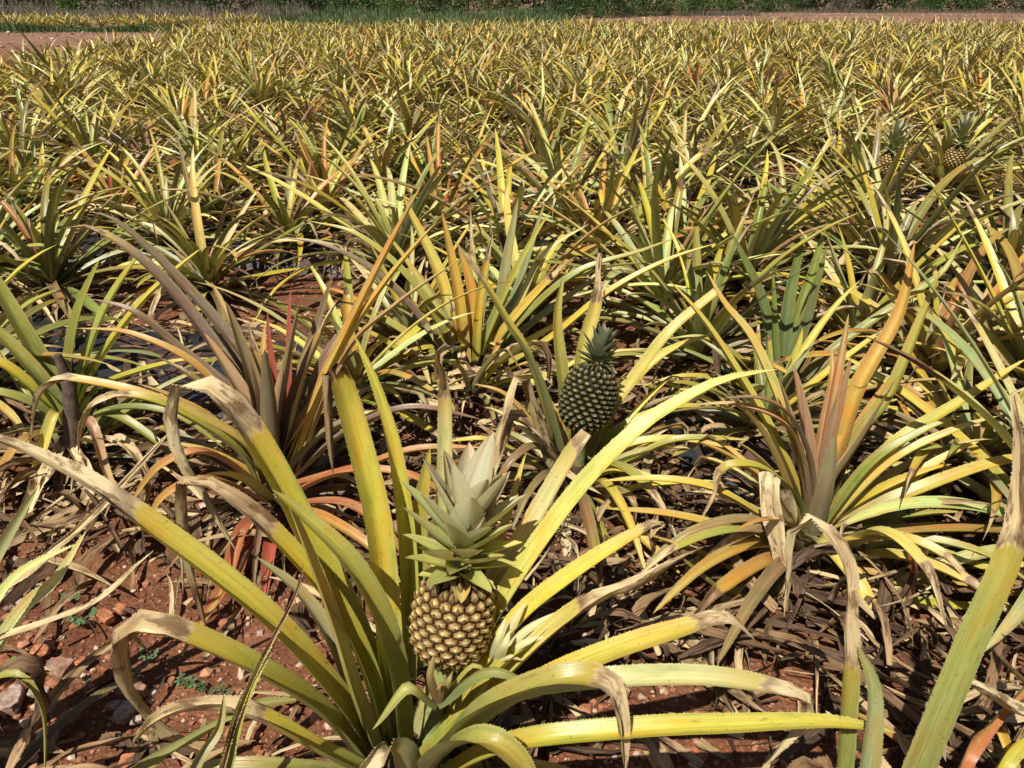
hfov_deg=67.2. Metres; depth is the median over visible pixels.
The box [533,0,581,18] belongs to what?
bush
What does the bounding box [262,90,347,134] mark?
pineapple plant
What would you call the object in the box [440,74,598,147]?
pineapple plant
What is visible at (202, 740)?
stone
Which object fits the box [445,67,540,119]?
pineapple plant
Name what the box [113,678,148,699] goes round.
stone
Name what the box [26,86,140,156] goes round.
pineapple plant
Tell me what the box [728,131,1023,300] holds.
pineapple plant
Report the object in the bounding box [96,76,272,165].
pineapple plant
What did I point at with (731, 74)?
pineapple plant
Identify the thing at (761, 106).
pineapple plant
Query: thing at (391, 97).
pineapple plant
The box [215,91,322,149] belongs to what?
pineapple plant
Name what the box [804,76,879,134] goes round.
pineapple plant
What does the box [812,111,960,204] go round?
pineapple plant
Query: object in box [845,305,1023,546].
pineapple plant
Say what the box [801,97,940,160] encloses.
pineapple plant
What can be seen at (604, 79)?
pineapple plant
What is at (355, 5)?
bush
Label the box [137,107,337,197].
pineapple plant
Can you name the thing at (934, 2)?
bush
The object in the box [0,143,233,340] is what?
pineapple plant
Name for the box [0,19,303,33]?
short weeds
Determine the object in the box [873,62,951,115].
pineapple plant
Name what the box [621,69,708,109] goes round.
pineapple plant
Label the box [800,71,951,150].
pineapple plant
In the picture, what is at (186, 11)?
dry brush
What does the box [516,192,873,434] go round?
pineapple plant
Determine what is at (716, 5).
bush
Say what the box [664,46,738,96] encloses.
pineapple plant
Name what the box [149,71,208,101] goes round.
pineapple plant
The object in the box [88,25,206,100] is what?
pineapple plant
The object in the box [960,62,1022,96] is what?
pineapple plant
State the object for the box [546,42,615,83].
pineapple plant
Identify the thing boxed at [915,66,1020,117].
pineapple plant
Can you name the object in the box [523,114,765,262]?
pineapple plant
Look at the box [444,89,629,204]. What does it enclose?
pineapple plant
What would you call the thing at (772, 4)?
bush
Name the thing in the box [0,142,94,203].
pineapple plant
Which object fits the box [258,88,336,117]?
pineapple plant
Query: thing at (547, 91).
pineapple plant
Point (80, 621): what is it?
weed
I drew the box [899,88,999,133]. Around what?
pineapple plant
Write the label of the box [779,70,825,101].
pineapple plant
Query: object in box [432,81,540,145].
pineapple plant
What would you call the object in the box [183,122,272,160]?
pineapple plant
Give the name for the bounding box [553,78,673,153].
pineapple plant
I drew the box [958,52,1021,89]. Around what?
pineapple plant
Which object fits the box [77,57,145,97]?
pineapple plant
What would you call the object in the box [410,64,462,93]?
pineapple plant
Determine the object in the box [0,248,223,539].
pineapple plant
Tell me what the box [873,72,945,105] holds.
pineapple plant
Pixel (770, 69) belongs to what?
pineapple plant
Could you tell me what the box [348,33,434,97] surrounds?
pineapple plant
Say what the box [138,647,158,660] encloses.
weed
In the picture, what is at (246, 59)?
pineapple plant
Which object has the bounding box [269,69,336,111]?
pineapple plant
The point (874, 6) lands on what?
tree
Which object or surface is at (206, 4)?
bush
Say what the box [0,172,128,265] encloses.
pineapple plant
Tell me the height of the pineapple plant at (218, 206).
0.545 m
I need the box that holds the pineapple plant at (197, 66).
[165,52,239,93]
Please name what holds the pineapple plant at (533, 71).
on the ground at (100, 564)
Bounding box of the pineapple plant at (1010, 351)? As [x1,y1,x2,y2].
[853,175,1023,517]
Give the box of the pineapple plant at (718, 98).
[663,68,764,133]
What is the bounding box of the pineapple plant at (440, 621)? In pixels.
[0,335,895,767]
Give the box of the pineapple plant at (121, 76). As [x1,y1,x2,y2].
[87,62,141,89]
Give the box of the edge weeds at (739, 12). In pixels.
[514,6,1023,15]
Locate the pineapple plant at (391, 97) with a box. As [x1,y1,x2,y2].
[304,66,441,138]
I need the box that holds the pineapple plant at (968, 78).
[933,56,998,97]
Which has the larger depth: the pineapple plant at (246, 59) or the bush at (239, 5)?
the bush at (239, 5)
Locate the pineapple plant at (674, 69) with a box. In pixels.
[628,57,706,91]
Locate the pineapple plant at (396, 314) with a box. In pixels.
[257,218,538,422]
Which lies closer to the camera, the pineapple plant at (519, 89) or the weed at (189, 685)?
the weed at (189, 685)
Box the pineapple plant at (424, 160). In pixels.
[363,117,494,202]
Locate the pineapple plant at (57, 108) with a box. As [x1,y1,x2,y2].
[0,79,134,137]
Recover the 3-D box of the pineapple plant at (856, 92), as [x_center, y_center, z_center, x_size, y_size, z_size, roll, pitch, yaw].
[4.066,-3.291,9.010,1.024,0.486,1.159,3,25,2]
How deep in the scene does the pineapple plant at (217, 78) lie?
9.69 m
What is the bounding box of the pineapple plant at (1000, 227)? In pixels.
[946,141,1023,249]
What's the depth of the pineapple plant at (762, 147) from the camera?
6.05 m
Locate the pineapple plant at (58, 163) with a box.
[0,141,149,220]
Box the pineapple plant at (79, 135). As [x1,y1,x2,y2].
[0,87,175,188]
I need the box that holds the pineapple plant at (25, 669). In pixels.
[0,435,191,767]
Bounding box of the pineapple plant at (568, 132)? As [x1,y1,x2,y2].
[492,89,623,171]
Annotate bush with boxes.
[0,0,43,9]
[29,0,74,12]
[45,0,107,13]
[77,0,155,13]
[99,0,152,12]
[135,0,184,15]
[165,0,221,15]
[170,0,201,7]
[205,0,264,12]
[253,0,289,10]
[262,0,301,12]
[297,0,346,12]
[319,0,383,14]
[344,0,397,11]
[380,0,433,12]
[413,0,452,13]
[433,0,482,14]
[477,0,503,11]
[495,0,524,9]
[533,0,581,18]
[561,0,607,18]
[567,0,616,18]
[604,0,643,16]
[618,0,656,16]
[646,0,687,15]
[674,0,715,13]
[680,0,711,10]
[697,0,734,11]
[717,0,753,11]
[747,0,782,12]
[750,0,784,8]
[783,0,811,11]
[803,0,831,9]
[822,0,851,11]
[831,0,871,11]
[846,0,880,10]
[879,0,919,10]
[913,0,948,10]
[913,0,963,10]
[947,0,975,10]
[957,0,1004,10]
[996,0,1019,9]
[1010,0,1023,11]
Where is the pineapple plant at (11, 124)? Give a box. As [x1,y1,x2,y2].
[0,92,65,150]
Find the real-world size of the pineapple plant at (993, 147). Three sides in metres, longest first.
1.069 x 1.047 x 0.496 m
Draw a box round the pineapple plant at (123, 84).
[83,67,153,110]
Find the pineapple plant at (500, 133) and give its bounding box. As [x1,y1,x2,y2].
[451,106,538,152]
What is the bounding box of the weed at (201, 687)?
[196,680,215,693]
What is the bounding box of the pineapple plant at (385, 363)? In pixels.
[142,246,521,484]
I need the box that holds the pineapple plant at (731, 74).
[680,53,774,103]
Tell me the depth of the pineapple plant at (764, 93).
8.95 m
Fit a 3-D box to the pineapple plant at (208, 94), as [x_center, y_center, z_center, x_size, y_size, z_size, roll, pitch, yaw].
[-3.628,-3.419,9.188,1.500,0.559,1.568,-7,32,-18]
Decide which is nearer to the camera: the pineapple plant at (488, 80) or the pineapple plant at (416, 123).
the pineapple plant at (416, 123)
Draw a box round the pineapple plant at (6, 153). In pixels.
[0,146,36,194]
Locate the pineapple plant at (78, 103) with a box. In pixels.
[52,78,131,127]
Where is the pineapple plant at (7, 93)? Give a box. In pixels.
[0,72,57,116]
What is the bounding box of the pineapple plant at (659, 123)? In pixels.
[625,104,707,147]
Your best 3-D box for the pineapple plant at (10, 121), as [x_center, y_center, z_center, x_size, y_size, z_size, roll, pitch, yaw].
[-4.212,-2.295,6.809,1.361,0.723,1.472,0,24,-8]
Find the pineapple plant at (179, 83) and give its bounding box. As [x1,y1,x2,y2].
[160,65,228,105]
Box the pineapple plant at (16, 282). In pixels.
[0,161,143,322]
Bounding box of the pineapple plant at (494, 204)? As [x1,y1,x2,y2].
[361,129,621,325]
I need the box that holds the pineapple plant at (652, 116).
[570,78,714,156]
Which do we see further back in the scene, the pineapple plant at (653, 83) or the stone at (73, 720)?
the pineapple plant at (653, 83)
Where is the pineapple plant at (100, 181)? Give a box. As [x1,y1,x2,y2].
[0,120,233,237]
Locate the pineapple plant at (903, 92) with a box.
[835,64,971,119]
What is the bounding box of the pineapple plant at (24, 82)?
[0,59,47,105]
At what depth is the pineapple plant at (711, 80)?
10.14 m
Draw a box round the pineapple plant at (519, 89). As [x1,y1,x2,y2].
[478,66,561,117]
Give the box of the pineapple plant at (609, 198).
[461,109,773,315]
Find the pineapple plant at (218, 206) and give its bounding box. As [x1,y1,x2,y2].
[116,152,310,236]
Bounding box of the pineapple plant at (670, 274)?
[489,149,861,349]
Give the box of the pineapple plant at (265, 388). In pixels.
[28,183,478,654]
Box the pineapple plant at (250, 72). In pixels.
[201,50,285,100]
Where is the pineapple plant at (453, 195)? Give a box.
[299,92,548,278]
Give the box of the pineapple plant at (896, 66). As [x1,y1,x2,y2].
[869,52,927,90]
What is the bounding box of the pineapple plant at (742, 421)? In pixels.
[616,281,969,481]
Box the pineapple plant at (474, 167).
[434,132,568,206]
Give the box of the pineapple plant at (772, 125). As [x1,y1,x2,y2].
[699,98,846,166]
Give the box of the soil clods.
[0,13,1022,65]
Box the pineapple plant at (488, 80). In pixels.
[454,67,518,100]
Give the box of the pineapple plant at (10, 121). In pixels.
[1,79,99,159]
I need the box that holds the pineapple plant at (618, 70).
[575,59,630,84]
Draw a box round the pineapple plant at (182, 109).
[103,72,235,148]
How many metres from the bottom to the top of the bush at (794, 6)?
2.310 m
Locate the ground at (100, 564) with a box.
[0,0,1023,767]
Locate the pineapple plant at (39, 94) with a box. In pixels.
[0,55,112,115]
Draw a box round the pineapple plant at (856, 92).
[823,83,891,121]
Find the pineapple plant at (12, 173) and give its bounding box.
[0,123,143,234]
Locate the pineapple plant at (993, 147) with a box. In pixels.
[936,103,1023,168]
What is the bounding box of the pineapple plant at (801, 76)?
[763,58,836,95]
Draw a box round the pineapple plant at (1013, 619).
[805,231,1023,650]
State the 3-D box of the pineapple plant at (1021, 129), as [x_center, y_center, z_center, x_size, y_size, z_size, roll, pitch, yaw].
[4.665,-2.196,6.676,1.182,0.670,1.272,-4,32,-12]
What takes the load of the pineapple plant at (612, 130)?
on the ground at (100, 564)
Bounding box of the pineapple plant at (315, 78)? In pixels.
[279,72,336,101]
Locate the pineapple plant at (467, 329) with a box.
[285,193,715,435]
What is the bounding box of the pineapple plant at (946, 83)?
[908,61,965,98]
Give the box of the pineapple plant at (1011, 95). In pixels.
[981,85,1020,119]
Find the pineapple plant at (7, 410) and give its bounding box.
[0,212,162,441]
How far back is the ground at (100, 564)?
1.99 m
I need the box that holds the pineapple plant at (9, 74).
[0,64,18,91]
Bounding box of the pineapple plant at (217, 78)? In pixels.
[152,50,278,109]
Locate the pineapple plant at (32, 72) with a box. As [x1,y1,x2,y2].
[0,53,67,87]
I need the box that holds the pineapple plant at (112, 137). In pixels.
[76,92,196,164]
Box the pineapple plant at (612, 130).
[541,102,673,175]
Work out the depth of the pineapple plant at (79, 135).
6.01 m
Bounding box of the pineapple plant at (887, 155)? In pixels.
[773,97,994,218]
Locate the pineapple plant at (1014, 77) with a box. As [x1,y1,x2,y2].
[957,52,1020,107]
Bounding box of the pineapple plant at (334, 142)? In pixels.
[305,100,401,172]
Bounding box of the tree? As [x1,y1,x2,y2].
[850,0,876,10]
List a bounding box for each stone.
[0,594,22,612]
[0,683,25,715]
[27,686,49,698]
[29,644,50,657]
[35,729,59,744]
[45,656,74,678]
[56,710,79,724]
[74,655,87,665]
[95,608,115,624]
[104,699,122,710]
[111,700,136,724]
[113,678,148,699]
[115,603,128,614]
[118,745,141,767]
[129,714,142,725]
[167,676,175,683]
[190,738,205,749]
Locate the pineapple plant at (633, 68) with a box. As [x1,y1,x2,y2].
[584,49,680,96]
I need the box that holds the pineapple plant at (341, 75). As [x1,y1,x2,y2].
[313,54,374,92]
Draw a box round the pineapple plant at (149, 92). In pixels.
[115,74,203,114]
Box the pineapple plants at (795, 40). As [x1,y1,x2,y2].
[0,9,1023,90]
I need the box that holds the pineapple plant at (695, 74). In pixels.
[659,53,735,101]
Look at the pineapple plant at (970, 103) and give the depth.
8.29 m
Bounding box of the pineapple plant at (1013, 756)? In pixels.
[858,678,1023,767]
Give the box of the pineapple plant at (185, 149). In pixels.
[109,109,281,184]
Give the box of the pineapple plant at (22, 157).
[0,80,110,183]
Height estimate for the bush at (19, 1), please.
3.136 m
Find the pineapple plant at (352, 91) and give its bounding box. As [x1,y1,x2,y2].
[302,54,396,121]
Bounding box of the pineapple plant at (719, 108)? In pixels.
[663,90,794,152]
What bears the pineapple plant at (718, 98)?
on the ground at (100, 564)
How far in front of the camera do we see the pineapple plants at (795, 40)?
17.23 m
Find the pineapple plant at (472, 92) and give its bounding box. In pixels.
[432,45,513,106]
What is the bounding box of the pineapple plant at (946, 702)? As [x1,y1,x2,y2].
[783,387,1023,767]
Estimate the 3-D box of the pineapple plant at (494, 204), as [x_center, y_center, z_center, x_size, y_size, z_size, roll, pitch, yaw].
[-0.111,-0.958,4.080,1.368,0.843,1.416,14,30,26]
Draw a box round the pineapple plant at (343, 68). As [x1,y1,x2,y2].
[302,32,398,94]
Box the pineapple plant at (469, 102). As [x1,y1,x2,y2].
[420,67,507,125]
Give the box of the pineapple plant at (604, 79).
[564,54,638,93]
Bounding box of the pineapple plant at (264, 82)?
[206,49,328,123]
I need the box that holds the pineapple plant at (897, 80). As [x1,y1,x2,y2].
[836,49,965,112]
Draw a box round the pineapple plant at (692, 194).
[599,109,787,210]
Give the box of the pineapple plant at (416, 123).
[327,76,487,155]
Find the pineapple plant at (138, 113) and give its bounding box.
[111,87,175,129]
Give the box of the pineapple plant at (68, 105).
[10,93,82,133]
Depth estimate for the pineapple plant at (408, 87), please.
9.49 m
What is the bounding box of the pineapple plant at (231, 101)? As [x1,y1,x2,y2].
[161,80,266,136]
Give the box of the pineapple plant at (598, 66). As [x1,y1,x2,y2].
[532,43,639,98]
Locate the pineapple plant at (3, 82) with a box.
[0,71,35,118]
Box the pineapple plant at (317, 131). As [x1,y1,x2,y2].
[250,98,348,148]
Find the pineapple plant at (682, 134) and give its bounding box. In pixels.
[620,77,800,182]
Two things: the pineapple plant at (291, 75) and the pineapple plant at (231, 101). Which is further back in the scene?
the pineapple plant at (291, 75)
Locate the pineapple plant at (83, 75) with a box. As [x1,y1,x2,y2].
[64,61,121,96]
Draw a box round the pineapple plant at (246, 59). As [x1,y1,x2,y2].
[196,36,294,92]
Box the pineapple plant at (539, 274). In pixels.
[375,182,695,376]
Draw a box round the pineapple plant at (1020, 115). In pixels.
[954,94,1023,154]
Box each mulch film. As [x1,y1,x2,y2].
[0,313,321,418]
[23,233,986,300]
[45,162,1023,209]
[656,393,1012,516]
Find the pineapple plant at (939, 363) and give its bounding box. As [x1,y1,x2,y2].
[737,180,1023,422]
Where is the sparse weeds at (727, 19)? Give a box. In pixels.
[0,10,1023,35]
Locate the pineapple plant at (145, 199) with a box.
[40,129,300,278]
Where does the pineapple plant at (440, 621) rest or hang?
on the ground at (100, 564)
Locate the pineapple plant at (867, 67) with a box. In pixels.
[844,55,900,88]
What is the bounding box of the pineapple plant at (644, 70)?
[627,58,668,83]
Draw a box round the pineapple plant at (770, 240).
[609,135,915,338]
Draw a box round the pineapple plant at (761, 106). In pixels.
[714,68,814,123]
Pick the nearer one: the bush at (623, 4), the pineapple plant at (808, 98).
the pineapple plant at (808, 98)
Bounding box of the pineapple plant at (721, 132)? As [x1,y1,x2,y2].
[686,90,773,160]
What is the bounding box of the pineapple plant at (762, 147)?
[675,107,846,190]
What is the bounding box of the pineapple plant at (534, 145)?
[456,110,586,173]
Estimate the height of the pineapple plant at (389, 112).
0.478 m
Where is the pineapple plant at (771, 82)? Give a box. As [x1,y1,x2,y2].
[708,55,816,109]
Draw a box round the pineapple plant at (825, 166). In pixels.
[744,108,941,218]
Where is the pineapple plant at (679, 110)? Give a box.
[638,78,735,129]
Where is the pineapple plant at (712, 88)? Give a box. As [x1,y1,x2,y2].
[657,72,735,110]
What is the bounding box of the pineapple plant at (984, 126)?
[852,94,1023,207]
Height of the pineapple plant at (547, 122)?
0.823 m
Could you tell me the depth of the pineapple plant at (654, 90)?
9.42 m
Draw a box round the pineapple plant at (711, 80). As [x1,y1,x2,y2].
[681,69,755,110]
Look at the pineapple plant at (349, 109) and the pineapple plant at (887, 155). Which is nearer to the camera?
the pineapple plant at (887, 155)
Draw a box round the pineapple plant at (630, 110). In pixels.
[561,95,681,141]
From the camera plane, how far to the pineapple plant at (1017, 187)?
5.37 m
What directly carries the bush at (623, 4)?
on the ground at (100, 564)
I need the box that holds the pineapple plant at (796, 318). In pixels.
[641,222,962,488]
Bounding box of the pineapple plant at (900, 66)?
[850,43,933,93]
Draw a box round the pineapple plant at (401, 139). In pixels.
[339,118,467,170]
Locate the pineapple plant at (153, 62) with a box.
[105,51,180,89]
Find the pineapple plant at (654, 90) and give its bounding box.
[615,74,673,110]
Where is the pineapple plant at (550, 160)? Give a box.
[437,97,686,247]
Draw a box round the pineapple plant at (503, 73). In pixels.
[489,57,541,93]
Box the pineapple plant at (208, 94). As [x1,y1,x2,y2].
[151,71,252,118]
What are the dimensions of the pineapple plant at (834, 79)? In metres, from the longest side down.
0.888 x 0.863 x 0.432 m
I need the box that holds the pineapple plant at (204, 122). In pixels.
[156,98,267,145]
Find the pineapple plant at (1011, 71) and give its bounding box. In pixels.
[989,61,1022,84]
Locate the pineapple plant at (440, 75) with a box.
[398,57,485,106]
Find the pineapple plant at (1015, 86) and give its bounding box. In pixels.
[1003,77,1020,101]
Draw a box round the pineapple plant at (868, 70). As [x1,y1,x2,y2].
[827,59,884,90]
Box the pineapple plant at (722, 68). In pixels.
[679,41,778,94]
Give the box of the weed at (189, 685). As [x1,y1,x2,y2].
[173,673,197,687]
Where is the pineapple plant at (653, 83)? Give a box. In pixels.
[633,56,700,99]
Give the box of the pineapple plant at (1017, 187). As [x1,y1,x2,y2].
[961,152,1023,210]
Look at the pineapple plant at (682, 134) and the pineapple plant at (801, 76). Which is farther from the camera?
the pineapple plant at (801, 76)
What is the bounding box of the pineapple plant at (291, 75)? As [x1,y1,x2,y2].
[265,48,325,88]
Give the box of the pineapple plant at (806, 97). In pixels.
[782,73,829,110]
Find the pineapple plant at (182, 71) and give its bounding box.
[159,52,221,88]
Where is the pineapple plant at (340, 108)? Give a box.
[277,88,395,142]
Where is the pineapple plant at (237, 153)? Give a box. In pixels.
[83,101,301,221]
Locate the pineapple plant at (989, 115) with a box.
[931,102,1023,157]
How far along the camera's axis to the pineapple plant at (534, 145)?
6.30 m
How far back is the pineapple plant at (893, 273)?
3.71 m
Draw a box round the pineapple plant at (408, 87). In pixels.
[355,59,460,114]
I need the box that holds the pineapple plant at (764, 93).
[720,68,812,115]
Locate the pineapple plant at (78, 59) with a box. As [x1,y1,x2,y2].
[41,51,132,89]
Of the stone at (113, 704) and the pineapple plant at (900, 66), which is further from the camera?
the pineapple plant at (900, 66)
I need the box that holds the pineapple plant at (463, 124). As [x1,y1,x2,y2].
[411,93,504,154]
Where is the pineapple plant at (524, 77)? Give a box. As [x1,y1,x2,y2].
[490,54,567,94]
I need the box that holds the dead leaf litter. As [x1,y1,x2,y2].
[0,118,1023,767]
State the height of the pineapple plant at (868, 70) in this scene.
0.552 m
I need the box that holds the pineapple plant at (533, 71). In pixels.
[495,45,576,90]
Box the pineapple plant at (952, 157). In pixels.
[856,106,1023,216]
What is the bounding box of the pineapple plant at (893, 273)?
[723,137,1023,326]
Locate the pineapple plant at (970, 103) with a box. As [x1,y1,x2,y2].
[926,71,1023,136]
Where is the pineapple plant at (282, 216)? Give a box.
[147,142,378,276]
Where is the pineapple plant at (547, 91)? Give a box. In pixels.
[514,69,566,102]
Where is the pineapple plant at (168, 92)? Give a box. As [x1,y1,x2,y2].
[108,73,239,130]
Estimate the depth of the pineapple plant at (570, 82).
8.54 m
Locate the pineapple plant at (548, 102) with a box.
[498,59,617,127]
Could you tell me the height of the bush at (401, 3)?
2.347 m
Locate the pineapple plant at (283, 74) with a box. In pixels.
[232,40,328,101]
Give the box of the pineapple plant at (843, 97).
[816,76,872,112]
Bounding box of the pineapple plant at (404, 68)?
[349,43,456,103]
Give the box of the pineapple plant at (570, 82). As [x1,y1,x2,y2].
[539,50,678,128]
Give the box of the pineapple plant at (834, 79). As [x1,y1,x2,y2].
[807,70,851,93]
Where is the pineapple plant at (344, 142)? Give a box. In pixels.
[256,107,414,199]
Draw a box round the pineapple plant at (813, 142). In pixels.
[755,111,860,159]
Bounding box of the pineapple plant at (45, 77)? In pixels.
[20,62,81,91]
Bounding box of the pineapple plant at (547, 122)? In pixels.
[472,65,595,153]
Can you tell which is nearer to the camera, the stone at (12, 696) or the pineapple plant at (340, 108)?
the stone at (12, 696)
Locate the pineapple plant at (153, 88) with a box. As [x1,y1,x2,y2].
[111,63,187,110]
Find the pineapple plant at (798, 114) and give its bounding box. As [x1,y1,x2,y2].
[694,71,870,158]
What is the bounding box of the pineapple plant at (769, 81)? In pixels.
[740,71,794,102]
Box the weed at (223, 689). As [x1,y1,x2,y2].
[216,682,231,693]
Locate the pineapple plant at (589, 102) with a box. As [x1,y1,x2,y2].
[496,57,626,142]
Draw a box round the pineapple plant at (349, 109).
[294,93,416,152]
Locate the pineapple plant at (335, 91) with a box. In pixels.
[294,72,371,112]
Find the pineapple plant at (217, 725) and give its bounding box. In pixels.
[130,566,302,767]
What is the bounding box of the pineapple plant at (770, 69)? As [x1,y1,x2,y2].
[739,56,809,92]
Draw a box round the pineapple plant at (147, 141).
[66,116,204,196]
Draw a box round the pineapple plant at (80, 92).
[0,45,139,115]
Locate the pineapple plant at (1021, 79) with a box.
[940,65,1023,131]
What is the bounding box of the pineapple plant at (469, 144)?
[425,103,524,176]
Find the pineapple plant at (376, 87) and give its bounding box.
[347,74,420,111]
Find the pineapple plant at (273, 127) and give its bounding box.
[209,80,366,169]
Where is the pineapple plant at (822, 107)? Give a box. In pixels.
[765,58,908,155]
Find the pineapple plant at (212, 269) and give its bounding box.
[89,136,336,337]
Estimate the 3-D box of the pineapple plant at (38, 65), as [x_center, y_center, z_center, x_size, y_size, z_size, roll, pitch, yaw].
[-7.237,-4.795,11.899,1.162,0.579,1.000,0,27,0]
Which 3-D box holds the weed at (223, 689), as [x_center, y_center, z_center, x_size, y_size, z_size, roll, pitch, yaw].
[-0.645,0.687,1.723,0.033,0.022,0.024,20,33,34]
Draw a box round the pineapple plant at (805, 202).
[686,129,892,266]
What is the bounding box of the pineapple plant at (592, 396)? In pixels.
[452,240,744,636]
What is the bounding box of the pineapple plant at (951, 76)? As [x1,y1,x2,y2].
[923,65,977,92]
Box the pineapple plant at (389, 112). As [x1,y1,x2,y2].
[345,84,418,121]
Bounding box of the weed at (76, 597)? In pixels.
[60,586,82,599]
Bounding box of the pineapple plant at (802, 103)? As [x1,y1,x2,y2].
[753,76,882,130]
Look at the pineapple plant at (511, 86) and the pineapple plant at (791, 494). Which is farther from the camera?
the pineapple plant at (511, 86)
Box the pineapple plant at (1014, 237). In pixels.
[807,147,1023,322]
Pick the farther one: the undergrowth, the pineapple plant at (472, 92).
the undergrowth
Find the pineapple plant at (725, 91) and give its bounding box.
[686,63,759,121]
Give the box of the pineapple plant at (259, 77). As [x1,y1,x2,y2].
[192,47,299,109]
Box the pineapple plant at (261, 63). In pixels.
[225,40,296,86]
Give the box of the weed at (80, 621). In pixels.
[66,607,97,625]
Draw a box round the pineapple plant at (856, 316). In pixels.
[713,212,1023,415]
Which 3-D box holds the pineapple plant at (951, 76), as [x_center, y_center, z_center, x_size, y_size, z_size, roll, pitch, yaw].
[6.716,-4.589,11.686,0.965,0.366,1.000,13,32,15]
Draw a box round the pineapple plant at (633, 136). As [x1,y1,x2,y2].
[516,90,727,201]
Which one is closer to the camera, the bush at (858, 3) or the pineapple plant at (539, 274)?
the pineapple plant at (539, 274)
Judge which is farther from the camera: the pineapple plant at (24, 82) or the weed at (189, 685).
the pineapple plant at (24, 82)
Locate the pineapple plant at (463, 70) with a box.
[416,38,510,95]
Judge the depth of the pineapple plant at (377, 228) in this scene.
4.05 m
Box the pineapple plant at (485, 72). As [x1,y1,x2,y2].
[465,65,504,82]
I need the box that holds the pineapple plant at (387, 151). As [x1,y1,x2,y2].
[266,109,463,211]
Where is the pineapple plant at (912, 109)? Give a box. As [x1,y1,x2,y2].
[877,96,953,123]
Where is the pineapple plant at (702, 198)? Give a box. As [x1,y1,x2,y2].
[550,145,807,284]
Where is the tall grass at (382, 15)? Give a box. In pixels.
[250,5,574,28]
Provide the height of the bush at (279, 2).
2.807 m
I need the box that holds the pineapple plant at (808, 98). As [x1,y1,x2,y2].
[767,70,847,118]
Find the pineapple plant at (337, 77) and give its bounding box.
[285,61,368,100]
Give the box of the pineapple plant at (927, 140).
[863,100,957,157]
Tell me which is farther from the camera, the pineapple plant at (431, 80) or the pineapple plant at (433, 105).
the pineapple plant at (431, 80)
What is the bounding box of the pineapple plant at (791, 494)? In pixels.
[604,243,1023,663]
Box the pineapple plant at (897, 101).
[833,80,958,134]
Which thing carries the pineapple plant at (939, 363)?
on the ground at (100, 564)
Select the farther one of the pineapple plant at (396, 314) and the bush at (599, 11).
the bush at (599, 11)
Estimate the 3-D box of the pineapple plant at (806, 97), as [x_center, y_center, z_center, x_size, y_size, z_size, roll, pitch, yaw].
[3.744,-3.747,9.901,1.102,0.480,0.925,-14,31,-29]
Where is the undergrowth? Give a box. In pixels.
[0,0,1016,13]
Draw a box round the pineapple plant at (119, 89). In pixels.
[58,56,179,122]
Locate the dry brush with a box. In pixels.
[0,0,321,21]
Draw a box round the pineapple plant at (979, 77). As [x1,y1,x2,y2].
[937,65,1017,103]
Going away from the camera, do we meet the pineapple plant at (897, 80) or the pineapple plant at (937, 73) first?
the pineapple plant at (897, 80)
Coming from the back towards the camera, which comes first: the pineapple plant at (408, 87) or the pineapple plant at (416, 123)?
the pineapple plant at (408, 87)
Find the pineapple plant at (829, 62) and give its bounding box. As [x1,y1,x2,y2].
[800,50,859,89]
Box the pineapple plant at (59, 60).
[0,24,121,109]
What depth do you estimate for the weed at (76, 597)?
1.99 m
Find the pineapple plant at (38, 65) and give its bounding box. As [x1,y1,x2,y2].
[5,54,79,79]
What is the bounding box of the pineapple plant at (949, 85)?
[925,74,994,107]
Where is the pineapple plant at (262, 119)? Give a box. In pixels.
[227,92,312,137]
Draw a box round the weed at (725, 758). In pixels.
[717,753,730,763]
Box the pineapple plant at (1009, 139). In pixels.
[986,129,1023,174]
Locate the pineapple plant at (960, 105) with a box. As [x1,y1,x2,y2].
[918,69,1021,120]
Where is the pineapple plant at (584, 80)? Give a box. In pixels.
[518,58,619,112]
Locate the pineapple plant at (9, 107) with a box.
[0,81,49,129]
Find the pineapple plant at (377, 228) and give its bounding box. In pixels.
[233,133,561,321]
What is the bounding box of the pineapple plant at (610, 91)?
[566,72,644,114]
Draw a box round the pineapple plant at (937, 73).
[907,54,984,91]
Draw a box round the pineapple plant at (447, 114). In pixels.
[396,84,496,139]
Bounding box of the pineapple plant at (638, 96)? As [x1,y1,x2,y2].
[591,69,691,123]
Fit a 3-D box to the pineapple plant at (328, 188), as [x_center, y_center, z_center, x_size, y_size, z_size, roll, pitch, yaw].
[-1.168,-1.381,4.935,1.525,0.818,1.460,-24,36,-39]
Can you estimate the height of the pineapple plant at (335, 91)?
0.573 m
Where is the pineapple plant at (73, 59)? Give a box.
[34,45,103,81]
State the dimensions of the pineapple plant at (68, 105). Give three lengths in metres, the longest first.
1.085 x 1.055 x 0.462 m
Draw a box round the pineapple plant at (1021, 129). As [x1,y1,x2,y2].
[972,82,1023,166]
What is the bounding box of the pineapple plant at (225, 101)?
[199,70,279,122]
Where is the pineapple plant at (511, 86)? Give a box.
[469,67,540,107]
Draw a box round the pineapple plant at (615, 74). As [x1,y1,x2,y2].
[585,49,672,103]
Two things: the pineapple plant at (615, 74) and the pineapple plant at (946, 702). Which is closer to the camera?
the pineapple plant at (946, 702)
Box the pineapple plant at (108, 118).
[55,95,163,134]
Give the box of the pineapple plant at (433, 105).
[392,68,469,121]
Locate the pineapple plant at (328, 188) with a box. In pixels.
[211,107,418,238]
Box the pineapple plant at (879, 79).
[815,52,930,105]
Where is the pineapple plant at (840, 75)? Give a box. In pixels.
[807,63,872,104]
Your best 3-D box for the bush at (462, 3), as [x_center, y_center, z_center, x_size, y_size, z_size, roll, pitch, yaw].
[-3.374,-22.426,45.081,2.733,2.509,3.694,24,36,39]

